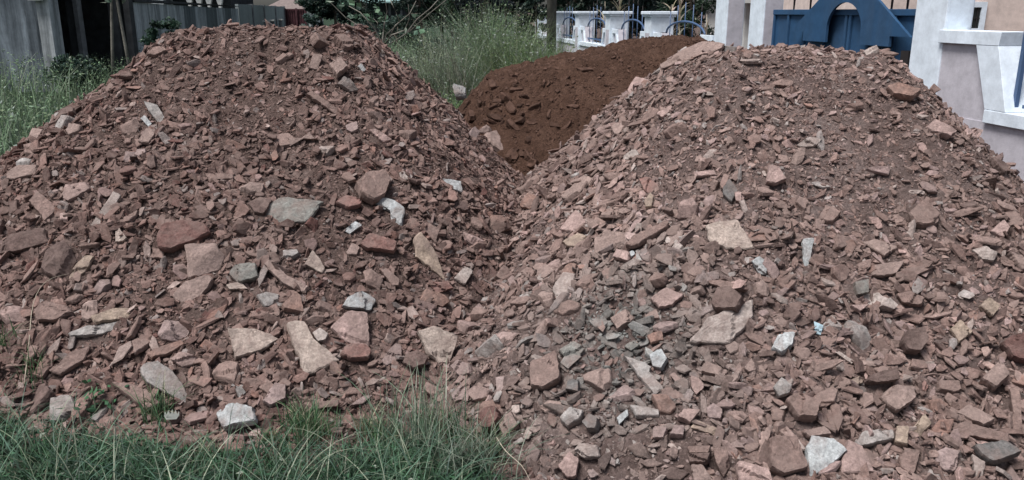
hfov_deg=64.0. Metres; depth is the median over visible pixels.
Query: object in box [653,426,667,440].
flat stone
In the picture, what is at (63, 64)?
bush
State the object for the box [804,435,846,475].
flat stone
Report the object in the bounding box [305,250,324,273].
flat stone
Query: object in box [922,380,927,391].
blocky stone
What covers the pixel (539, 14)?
tree
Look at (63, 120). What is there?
blocky stone
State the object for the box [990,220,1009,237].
flat stone
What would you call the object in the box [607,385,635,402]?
flat stone
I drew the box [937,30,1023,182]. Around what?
panel wall
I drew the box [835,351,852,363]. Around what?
flat stone
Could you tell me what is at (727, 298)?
blocky stone
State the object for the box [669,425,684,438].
flat stone
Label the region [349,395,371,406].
flat stone
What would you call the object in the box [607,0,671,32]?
tree
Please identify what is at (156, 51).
blocky stone
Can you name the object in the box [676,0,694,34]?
maize plant
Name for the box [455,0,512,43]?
tree
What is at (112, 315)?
flat stone
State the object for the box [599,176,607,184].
flat stone
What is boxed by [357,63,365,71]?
flat stone
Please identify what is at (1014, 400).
blocky stone
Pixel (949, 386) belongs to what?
blocky stone
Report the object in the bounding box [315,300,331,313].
flat stone
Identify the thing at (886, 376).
blocky stone
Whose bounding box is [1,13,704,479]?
ground
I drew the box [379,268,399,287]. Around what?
blocky stone
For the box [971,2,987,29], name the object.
window
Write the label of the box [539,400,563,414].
flat stone
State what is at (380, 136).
flat stone
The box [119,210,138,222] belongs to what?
blocky stone
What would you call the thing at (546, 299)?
blocky stone
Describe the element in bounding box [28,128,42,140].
blocky stone
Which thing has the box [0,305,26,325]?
blocky stone
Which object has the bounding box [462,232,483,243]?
blocky stone
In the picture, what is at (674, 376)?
flat stone
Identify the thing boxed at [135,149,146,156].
flat stone
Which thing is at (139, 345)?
flat stone
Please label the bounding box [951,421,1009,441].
flat stone
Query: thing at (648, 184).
blocky stone
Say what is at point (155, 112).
flat stone
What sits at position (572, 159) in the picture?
blocky stone
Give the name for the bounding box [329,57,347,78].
blocky stone
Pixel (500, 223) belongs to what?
blocky stone
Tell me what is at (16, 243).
flat stone
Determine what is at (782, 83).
flat stone
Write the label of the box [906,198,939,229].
blocky stone
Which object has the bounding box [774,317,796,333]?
flat stone
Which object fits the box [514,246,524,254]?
flat stone
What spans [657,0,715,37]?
tree
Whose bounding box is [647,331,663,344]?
blocky stone
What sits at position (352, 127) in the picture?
flat stone
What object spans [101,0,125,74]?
sapling
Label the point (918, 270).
flat stone
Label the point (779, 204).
flat stone
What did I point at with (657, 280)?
blocky stone
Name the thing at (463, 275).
flat stone
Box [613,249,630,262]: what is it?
blocky stone
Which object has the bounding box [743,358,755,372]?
flat stone
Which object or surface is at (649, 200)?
blocky stone
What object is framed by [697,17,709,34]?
maize plant
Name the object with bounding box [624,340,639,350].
flat stone
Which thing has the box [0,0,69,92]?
old house
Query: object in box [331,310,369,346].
flat stone
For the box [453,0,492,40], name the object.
tree
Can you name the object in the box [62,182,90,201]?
blocky stone
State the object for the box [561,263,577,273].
flat stone
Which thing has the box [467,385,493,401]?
blocky stone
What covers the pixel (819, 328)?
flat stone
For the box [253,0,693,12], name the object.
sky
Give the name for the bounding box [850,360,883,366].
flat stone
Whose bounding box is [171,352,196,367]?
blocky stone
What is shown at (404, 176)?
flat stone
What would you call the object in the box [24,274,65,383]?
dry stalk
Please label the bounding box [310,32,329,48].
blocky stone
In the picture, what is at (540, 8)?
tree
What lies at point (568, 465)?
blocky stone
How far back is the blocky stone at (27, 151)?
4.44 m
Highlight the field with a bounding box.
[0,14,534,154]
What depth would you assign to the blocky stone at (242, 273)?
3.70 m
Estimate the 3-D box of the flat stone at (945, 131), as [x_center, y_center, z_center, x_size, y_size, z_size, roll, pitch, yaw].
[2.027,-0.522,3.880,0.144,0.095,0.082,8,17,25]
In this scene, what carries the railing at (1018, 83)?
on the panel wall at (977, 76)
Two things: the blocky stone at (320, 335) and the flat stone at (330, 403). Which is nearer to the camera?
the flat stone at (330, 403)
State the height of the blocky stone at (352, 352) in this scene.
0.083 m
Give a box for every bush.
[36,53,101,94]
[138,16,181,44]
[300,13,318,27]
[403,35,453,66]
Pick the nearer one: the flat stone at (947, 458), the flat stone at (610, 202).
the flat stone at (947, 458)
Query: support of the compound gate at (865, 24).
attached to the gate pillar at (933, 18)
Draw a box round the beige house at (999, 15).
[783,0,1023,31]
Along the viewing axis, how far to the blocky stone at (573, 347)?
3.25 m
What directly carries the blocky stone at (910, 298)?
on the rubble heap at (879, 162)
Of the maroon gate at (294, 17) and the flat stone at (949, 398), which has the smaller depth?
the flat stone at (949, 398)
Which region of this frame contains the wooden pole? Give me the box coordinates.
[546,0,556,53]
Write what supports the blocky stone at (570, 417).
on the rubble heap at (879, 162)
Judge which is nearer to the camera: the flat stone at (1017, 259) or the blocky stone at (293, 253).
the flat stone at (1017, 259)
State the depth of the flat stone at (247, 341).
3.47 m
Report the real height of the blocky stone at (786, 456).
0.134 m
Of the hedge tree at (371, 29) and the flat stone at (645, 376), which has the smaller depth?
the flat stone at (645, 376)
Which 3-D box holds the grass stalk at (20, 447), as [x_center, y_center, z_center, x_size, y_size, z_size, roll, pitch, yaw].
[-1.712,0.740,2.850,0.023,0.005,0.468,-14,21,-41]
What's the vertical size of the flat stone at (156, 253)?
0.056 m
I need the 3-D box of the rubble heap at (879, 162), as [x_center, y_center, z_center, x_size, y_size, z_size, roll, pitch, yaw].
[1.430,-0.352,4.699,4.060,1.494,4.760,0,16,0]
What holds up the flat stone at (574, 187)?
on the rubble heap at (879, 162)
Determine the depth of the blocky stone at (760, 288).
3.25 m
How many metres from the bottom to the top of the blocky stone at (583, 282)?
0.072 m
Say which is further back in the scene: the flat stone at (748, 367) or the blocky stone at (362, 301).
the blocky stone at (362, 301)
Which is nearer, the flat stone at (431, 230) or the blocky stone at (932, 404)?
the blocky stone at (932, 404)
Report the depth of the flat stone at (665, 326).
3.25 m
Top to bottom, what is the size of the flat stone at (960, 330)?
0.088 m
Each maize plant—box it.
[612,0,632,10]
[665,1,695,35]
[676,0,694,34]
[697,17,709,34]
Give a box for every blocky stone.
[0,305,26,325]
[16,158,31,165]
[23,142,42,156]
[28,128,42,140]
[35,301,74,322]
[41,240,76,278]
[49,395,74,423]
[55,106,76,123]
[55,115,74,128]
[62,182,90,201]
[81,300,97,321]
[93,279,111,294]
[119,118,140,135]
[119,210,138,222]
[148,46,166,57]
[157,220,210,252]
[158,320,189,341]
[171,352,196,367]
[184,243,224,279]
[217,403,257,431]
[229,263,258,283]
[231,384,245,397]
[238,182,264,194]
[258,378,272,392]
[278,378,293,388]
[281,291,303,313]
[283,249,299,258]
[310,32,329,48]
[312,328,328,342]
[319,146,334,155]
[328,361,343,376]
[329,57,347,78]
[333,34,354,51]
[335,195,361,209]
[337,76,357,93]
[340,343,370,361]
[342,291,375,311]
[354,169,390,204]
[361,75,372,89]
[361,233,396,253]
[363,269,383,289]
[368,96,378,107]
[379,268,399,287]
[399,130,416,140]
[402,350,427,370]
[414,94,419,100]
[420,289,449,306]
[430,281,452,292]
[450,360,472,375]
[452,201,467,212]
[457,320,476,334]
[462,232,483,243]
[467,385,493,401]
[470,307,487,320]
[475,334,503,357]
[478,406,501,431]
[479,125,491,134]
[484,130,502,152]
[488,215,510,232]
[494,265,509,280]
[499,412,519,437]
[516,184,525,195]
[520,193,539,209]
[529,350,560,390]
[537,291,554,307]
[548,260,560,269]
[553,300,580,315]
[558,451,579,479]
[559,341,584,359]
[560,407,583,429]
[564,191,579,202]
[565,379,579,392]
[569,156,575,164]
[575,273,599,289]
[575,443,600,459]
[582,368,613,392]
[582,414,600,432]
[594,133,606,146]
[610,309,635,331]
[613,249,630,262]
[623,149,638,159]
[630,251,634,258]
[639,177,658,192]
[641,252,651,264]
[644,192,654,209]
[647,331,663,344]
[649,272,668,287]
[649,349,667,370]
[651,394,675,414]
[657,105,672,119]
[663,122,687,138]
[677,197,698,219]
[677,408,699,424]
[682,271,695,284]
[687,445,710,453]
[688,453,710,464]
[690,285,705,296]
[711,286,744,313]
[713,446,729,477]
[722,45,736,51]
[726,136,737,151]
[734,192,744,202]
[752,256,766,275]
[753,279,768,297]
[765,164,785,186]
[767,435,807,476]
[771,332,794,355]
[771,407,785,421]
[773,377,791,397]
[784,393,820,422]
[790,147,804,165]
[795,197,809,214]
[808,44,819,49]
[819,205,840,224]
[832,234,850,250]
[843,320,870,349]
[852,279,868,295]
[863,45,878,54]
[864,367,899,385]
[879,298,897,311]
[879,385,915,413]
[886,82,920,101]
[894,426,908,447]
[896,291,923,306]
[897,448,919,472]
[898,327,928,355]
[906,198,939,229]
[913,414,930,435]
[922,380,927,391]
[925,398,947,412]
[936,380,961,393]
[971,246,997,262]
[971,440,1020,465]
[971,454,984,476]
[978,361,1008,391]
[1000,333,1023,363]
[1008,386,1021,440]
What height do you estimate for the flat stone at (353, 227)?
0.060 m
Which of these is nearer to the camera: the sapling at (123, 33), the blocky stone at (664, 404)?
the blocky stone at (664, 404)
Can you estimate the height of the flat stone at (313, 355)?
0.196 m
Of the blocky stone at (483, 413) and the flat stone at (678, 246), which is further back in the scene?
the flat stone at (678, 246)
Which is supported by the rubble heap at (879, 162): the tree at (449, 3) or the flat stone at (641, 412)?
the flat stone at (641, 412)
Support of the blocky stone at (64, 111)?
on the rubble heap at (229, 97)
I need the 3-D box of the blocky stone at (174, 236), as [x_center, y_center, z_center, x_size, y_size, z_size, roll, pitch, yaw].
[-1.545,-0.021,3.862,0.238,0.147,0.132,-5,16,-19]
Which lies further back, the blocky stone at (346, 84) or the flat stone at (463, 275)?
the blocky stone at (346, 84)
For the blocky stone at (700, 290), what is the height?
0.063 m
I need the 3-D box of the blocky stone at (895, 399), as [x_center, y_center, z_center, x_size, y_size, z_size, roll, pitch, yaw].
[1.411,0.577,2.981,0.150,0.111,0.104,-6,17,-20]
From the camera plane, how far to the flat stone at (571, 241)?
3.86 m
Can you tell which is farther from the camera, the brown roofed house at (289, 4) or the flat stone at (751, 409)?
the brown roofed house at (289, 4)
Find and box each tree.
[294,0,337,21]
[302,0,356,26]
[333,0,363,25]
[336,0,384,25]
[358,21,381,38]
[377,14,426,52]
[389,0,434,57]
[401,0,457,40]
[413,0,460,36]
[423,0,472,53]
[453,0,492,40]
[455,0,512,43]
[467,0,526,37]
[492,0,530,44]
[520,0,546,48]
[527,0,563,10]
[543,0,609,40]
[582,3,613,35]
[595,0,668,38]
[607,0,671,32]
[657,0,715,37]
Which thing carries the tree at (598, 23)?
on the ground at (599, 35)
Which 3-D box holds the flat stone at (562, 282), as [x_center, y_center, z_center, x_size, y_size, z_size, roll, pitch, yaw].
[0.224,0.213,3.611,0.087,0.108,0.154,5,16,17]
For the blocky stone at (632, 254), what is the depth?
3.57 m
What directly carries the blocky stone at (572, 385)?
on the rubble heap at (879, 162)
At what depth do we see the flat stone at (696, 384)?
3.02 m
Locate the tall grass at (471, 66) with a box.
[369,0,606,108]
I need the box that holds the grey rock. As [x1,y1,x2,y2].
[452,84,466,100]
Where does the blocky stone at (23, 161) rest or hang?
on the rubble heap at (229, 97)
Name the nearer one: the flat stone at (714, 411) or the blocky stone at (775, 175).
the flat stone at (714, 411)
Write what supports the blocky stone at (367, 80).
on the rubble heap at (229, 97)
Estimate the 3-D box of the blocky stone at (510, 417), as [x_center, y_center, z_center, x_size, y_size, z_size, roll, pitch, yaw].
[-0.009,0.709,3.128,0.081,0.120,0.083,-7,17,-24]
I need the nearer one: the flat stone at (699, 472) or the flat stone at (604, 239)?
the flat stone at (699, 472)
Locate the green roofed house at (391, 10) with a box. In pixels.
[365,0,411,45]
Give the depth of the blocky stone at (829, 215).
3.53 m
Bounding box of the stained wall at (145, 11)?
[132,0,238,52]
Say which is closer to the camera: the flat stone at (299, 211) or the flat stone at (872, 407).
the flat stone at (872, 407)
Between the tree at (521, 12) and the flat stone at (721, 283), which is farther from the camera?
the tree at (521, 12)
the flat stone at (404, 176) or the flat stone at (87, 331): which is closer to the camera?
the flat stone at (87, 331)
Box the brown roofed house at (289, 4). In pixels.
[269,0,322,26]
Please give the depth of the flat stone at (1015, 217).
3.57 m
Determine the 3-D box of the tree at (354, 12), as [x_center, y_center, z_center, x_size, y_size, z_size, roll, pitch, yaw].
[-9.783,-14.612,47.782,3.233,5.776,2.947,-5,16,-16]
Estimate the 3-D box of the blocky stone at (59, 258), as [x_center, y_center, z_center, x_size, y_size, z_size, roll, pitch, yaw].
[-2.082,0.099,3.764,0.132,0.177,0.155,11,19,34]
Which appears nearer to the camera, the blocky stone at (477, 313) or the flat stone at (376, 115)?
the blocky stone at (477, 313)
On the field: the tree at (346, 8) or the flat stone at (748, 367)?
the tree at (346, 8)
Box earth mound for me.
[457,34,714,175]
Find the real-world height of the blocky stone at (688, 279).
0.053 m
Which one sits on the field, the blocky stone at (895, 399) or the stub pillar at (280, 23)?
the stub pillar at (280, 23)
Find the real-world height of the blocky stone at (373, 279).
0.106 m
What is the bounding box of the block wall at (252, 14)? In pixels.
[235,4,285,26]
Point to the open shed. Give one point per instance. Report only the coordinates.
(85, 25)
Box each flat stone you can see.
[0,228,48,255]
[6,165,38,181]
[29,191,54,221]
[29,383,53,414]
[33,350,54,378]
[52,346,90,375]
[60,212,67,222]
[64,293,84,304]
[66,123,83,136]
[68,322,115,337]
[69,255,94,278]
[90,407,108,422]
[91,191,120,224]
[91,308,129,323]
[112,382,160,410]
[115,228,127,242]
[123,151,134,162]
[132,337,150,354]
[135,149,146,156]
[138,128,154,144]
[140,115,151,126]
[140,361,186,401]
[144,101,163,121]
[146,154,156,169]
[147,340,183,359]
[150,247,165,259]
[164,412,181,423]
[173,275,213,302]
[205,173,233,180]
[212,361,239,384]
[226,282,247,289]
[228,328,277,359]
[248,197,272,215]
[256,292,282,306]
[263,383,286,407]
[264,260,309,293]
[266,197,323,223]
[274,133,299,147]
[275,52,293,63]
[286,320,338,375]
[288,132,317,146]
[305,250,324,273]
[306,90,337,113]
[308,54,322,69]
[310,399,338,409]
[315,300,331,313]
[318,374,329,387]
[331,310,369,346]
[345,221,361,233]
[346,121,358,133]
[346,243,359,255]
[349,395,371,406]
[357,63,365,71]
[369,111,383,119]
[370,129,391,142]
[376,198,404,225]
[381,343,401,365]
[399,171,412,179]
[413,232,444,279]
[417,326,457,363]
[423,223,439,243]
[423,382,444,402]
[443,179,462,192]
[452,385,467,402]
[454,266,472,285]
[469,127,478,137]
[470,216,482,230]
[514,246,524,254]
[534,317,548,334]
[535,255,550,263]
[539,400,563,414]
[553,272,575,297]
[560,210,585,231]
[561,175,591,199]
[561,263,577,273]
[562,233,592,247]
[594,231,624,260]
[596,122,615,135]
[596,198,616,210]
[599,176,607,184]
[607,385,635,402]
[611,122,624,135]
[617,409,628,424]
[623,356,663,392]
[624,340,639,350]
[626,221,668,248]
[628,77,645,92]
[630,405,658,418]
[641,107,659,123]
[645,309,659,319]
[650,288,683,308]
[652,321,677,332]
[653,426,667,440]
[659,41,724,69]
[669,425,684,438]
[670,372,680,380]
[672,239,683,249]
[690,300,752,344]
[690,375,703,395]
[691,420,715,434]
[691,464,712,479]
[693,170,715,177]
[701,362,727,376]
[705,219,753,250]
[706,403,722,420]
[708,279,747,291]
[723,179,737,203]
[735,460,772,479]
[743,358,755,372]
[747,405,769,416]
[769,79,793,88]
[774,201,793,209]
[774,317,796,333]
[797,137,821,147]
[801,238,813,265]
[802,426,830,439]
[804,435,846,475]
[814,321,822,335]
[832,278,844,290]
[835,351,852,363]
[839,440,873,473]
[849,376,862,384]
[850,304,868,312]
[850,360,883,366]
[855,429,894,447]
[862,239,896,257]
[863,292,887,304]
[866,404,877,410]
[870,261,903,277]
[898,265,936,274]
[925,119,956,139]
[935,447,959,472]
[943,392,957,406]
[950,320,972,344]
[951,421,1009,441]
[957,404,994,426]
[964,127,982,138]
[978,298,999,317]
[989,157,1008,175]
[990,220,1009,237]
[1005,211,1023,227]
[1007,252,1023,272]
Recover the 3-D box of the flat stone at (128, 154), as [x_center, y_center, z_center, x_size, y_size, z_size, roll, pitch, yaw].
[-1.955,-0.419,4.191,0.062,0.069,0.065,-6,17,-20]
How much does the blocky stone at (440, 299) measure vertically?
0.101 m
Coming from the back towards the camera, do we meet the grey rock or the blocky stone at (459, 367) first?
the grey rock
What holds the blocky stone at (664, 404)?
on the rubble heap at (879, 162)
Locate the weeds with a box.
[0,24,447,155]
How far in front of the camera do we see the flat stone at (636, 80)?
5.21 m
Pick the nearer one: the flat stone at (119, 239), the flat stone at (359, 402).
the flat stone at (359, 402)
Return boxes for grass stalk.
[0,429,34,478]
[89,401,151,474]
[272,392,344,476]
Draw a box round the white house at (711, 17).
[705,0,750,47]
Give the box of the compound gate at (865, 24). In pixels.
[771,0,915,66]
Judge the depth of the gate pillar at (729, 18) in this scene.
11.46 m
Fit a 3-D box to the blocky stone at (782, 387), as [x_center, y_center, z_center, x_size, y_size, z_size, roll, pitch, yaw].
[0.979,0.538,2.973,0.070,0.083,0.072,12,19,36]
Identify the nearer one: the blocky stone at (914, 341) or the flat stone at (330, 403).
the blocky stone at (914, 341)
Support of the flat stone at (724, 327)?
on the rubble heap at (879, 162)
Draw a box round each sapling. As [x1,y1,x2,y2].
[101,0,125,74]
[107,0,129,64]
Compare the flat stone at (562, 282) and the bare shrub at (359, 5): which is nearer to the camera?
the flat stone at (562, 282)
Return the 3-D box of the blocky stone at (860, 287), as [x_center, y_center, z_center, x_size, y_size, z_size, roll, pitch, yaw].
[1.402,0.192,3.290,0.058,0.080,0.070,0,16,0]
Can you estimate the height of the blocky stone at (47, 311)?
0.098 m
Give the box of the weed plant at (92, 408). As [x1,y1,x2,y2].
[54,379,128,420]
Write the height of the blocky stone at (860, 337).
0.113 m
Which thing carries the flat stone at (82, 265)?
on the rubble heap at (229, 97)
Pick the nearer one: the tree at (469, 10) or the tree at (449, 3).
the tree at (449, 3)
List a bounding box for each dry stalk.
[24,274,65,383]
[496,437,529,479]
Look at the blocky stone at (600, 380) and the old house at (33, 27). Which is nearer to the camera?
the blocky stone at (600, 380)
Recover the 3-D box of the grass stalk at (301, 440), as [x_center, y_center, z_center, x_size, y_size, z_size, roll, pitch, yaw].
[-0.728,0.694,3.041,0.011,0.026,0.721,3,16,9]
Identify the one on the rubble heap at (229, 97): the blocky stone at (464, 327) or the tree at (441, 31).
the blocky stone at (464, 327)
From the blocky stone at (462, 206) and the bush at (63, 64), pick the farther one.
the bush at (63, 64)
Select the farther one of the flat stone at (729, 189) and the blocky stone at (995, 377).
the flat stone at (729, 189)
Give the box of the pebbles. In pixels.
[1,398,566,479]
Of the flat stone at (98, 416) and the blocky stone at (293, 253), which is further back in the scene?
the blocky stone at (293, 253)
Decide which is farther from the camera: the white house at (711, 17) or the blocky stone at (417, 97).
the white house at (711, 17)
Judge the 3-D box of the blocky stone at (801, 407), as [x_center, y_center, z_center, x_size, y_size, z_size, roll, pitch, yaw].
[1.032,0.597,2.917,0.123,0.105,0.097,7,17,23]
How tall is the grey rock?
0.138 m
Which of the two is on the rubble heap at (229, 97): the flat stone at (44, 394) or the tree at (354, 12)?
the flat stone at (44, 394)
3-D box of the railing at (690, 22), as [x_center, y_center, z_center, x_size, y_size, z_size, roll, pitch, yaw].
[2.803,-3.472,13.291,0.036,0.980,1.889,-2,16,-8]
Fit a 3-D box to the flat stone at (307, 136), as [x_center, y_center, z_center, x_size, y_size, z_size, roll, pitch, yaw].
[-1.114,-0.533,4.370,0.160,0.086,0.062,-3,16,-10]
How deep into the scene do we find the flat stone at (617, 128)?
4.58 m
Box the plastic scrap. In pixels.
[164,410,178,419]
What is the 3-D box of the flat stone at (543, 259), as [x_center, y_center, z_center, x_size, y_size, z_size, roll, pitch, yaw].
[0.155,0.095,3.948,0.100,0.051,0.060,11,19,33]
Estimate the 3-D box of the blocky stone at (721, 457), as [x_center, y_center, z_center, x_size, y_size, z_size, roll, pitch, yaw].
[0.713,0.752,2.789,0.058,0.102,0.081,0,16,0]
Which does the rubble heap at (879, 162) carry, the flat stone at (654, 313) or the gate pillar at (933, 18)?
the flat stone at (654, 313)
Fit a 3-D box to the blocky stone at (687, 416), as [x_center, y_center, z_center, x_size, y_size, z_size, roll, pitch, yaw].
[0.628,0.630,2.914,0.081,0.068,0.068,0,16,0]
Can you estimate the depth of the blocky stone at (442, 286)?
3.95 m
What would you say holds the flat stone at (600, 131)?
on the rubble heap at (879, 162)
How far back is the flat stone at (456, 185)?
4.47 m
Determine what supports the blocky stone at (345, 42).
on the rubble heap at (229, 97)
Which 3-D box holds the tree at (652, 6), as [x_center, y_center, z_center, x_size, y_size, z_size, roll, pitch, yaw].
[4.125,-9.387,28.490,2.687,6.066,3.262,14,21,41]
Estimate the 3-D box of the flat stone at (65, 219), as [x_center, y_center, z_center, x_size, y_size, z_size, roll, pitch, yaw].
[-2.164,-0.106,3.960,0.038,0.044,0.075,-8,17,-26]
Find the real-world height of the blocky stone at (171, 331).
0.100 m
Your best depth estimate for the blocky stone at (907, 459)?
2.79 m
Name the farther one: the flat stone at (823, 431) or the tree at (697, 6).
the tree at (697, 6)
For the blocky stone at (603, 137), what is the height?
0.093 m
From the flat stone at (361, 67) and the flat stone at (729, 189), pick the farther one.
the flat stone at (361, 67)
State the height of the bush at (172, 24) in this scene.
1.556 m
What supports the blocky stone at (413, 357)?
on the rubble heap at (229, 97)
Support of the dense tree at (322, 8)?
on the field
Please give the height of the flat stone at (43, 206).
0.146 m
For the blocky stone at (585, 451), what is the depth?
2.88 m
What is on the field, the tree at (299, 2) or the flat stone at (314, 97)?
the tree at (299, 2)
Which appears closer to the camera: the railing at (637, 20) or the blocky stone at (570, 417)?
the blocky stone at (570, 417)
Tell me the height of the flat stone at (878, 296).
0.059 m
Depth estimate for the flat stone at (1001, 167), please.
3.81 m
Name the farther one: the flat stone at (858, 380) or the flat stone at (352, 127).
the flat stone at (352, 127)
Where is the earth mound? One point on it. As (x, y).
(531, 113)
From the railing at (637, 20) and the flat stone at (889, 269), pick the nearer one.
the flat stone at (889, 269)
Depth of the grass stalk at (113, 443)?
2.89 m
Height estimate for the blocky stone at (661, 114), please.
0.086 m
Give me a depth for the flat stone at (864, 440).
2.85 m
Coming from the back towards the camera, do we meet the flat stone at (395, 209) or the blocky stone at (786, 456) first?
the flat stone at (395, 209)
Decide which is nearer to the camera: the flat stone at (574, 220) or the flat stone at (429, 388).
the flat stone at (429, 388)
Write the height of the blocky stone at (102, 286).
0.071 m
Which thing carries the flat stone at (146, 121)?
on the rubble heap at (229, 97)
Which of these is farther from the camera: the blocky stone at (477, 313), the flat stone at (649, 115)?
the flat stone at (649, 115)
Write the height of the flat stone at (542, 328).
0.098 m
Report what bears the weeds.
on the field
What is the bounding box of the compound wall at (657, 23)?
[535,11,713,54]
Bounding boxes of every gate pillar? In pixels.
[714,0,744,46]
[747,0,783,48]
[909,0,974,94]
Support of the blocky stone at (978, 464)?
on the rubble heap at (879, 162)
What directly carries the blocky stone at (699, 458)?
on the rubble heap at (879, 162)
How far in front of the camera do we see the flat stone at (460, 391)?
3.34 m
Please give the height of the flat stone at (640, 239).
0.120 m
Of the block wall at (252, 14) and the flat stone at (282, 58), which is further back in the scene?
the block wall at (252, 14)
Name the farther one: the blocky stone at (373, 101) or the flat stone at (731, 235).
the blocky stone at (373, 101)
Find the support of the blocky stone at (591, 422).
on the rubble heap at (879, 162)
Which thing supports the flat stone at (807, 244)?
on the rubble heap at (879, 162)
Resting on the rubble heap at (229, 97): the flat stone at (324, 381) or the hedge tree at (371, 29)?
the flat stone at (324, 381)
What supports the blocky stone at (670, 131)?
on the rubble heap at (879, 162)
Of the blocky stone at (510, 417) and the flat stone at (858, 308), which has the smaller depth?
the blocky stone at (510, 417)
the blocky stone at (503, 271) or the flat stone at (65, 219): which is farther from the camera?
the blocky stone at (503, 271)
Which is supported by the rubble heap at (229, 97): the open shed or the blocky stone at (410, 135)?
the blocky stone at (410, 135)
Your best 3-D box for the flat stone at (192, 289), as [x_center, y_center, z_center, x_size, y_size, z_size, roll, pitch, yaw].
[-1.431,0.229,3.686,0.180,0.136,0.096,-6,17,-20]
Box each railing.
[562,4,575,38]
[587,0,604,42]
[621,0,643,39]
[665,0,705,36]
[1013,33,1023,112]
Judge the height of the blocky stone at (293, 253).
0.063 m
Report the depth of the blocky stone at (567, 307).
3.43 m
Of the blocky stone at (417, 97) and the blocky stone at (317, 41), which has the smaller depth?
the blocky stone at (317, 41)
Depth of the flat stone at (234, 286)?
3.68 m
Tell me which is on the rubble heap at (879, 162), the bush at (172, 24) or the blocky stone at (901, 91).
the blocky stone at (901, 91)
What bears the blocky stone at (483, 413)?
on the rubble heap at (879, 162)
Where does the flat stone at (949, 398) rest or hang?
on the rubble heap at (879, 162)
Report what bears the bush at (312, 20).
on the field
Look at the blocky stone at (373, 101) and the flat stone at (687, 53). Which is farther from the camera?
the flat stone at (687, 53)
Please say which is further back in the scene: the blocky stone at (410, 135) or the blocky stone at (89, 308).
the blocky stone at (410, 135)
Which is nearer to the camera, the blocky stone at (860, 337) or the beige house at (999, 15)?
the blocky stone at (860, 337)
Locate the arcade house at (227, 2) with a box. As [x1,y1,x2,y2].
[151,0,252,7]
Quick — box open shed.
[58,0,138,80]
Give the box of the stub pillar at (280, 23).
[277,19,282,26]
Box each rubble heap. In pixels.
[0,19,522,440]
[427,42,1023,479]
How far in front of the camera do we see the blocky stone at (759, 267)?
3.31 m
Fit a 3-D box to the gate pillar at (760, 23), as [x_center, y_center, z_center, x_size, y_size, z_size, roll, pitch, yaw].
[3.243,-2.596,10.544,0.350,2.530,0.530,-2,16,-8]
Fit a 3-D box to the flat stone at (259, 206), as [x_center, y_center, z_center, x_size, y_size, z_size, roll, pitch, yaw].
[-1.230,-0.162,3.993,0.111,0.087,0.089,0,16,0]
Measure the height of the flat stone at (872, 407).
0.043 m
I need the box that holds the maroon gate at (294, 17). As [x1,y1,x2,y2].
[285,8,307,26]
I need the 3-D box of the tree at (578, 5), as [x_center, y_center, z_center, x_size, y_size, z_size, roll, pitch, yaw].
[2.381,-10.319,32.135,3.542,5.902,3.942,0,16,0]
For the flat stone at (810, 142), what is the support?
on the rubble heap at (879, 162)
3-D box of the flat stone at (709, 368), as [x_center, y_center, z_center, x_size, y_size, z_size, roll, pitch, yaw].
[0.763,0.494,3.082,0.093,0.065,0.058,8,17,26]
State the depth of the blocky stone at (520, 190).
5.09 m
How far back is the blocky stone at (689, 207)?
3.59 m
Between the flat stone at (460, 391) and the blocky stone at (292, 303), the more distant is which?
the blocky stone at (292, 303)
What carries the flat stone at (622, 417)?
on the rubble heap at (879, 162)
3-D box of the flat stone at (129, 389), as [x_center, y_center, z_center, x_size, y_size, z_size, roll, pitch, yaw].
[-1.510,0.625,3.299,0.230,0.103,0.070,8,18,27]
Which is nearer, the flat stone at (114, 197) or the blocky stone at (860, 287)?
the blocky stone at (860, 287)
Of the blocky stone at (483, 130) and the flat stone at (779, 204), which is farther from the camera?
the blocky stone at (483, 130)
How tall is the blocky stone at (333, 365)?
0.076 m
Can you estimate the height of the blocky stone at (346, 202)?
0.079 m
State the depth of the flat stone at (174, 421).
3.24 m
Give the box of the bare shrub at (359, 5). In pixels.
[325,0,445,44]
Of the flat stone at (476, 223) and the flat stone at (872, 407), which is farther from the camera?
the flat stone at (476, 223)
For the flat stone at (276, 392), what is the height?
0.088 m
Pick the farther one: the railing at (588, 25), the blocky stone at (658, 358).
the railing at (588, 25)
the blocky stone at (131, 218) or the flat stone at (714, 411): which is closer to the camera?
the flat stone at (714, 411)
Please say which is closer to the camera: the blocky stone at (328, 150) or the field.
the blocky stone at (328, 150)
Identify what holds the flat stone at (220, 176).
on the rubble heap at (229, 97)
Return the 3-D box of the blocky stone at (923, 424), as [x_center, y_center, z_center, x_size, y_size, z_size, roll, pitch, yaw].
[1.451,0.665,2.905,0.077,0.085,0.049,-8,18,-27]
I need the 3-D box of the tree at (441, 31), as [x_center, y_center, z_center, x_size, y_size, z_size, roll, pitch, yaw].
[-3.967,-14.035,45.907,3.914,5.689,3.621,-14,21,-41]
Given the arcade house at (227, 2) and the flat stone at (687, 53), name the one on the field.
the arcade house at (227, 2)
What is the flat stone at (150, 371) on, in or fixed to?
on the rubble heap at (229, 97)
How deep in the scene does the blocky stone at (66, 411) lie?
3.25 m
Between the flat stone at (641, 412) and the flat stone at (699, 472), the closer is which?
the flat stone at (699, 472)
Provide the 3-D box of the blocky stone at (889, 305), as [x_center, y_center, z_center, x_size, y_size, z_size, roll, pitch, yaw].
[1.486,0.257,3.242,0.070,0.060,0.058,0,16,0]
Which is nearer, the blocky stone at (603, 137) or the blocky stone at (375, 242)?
the blocky stone at (375, 242)

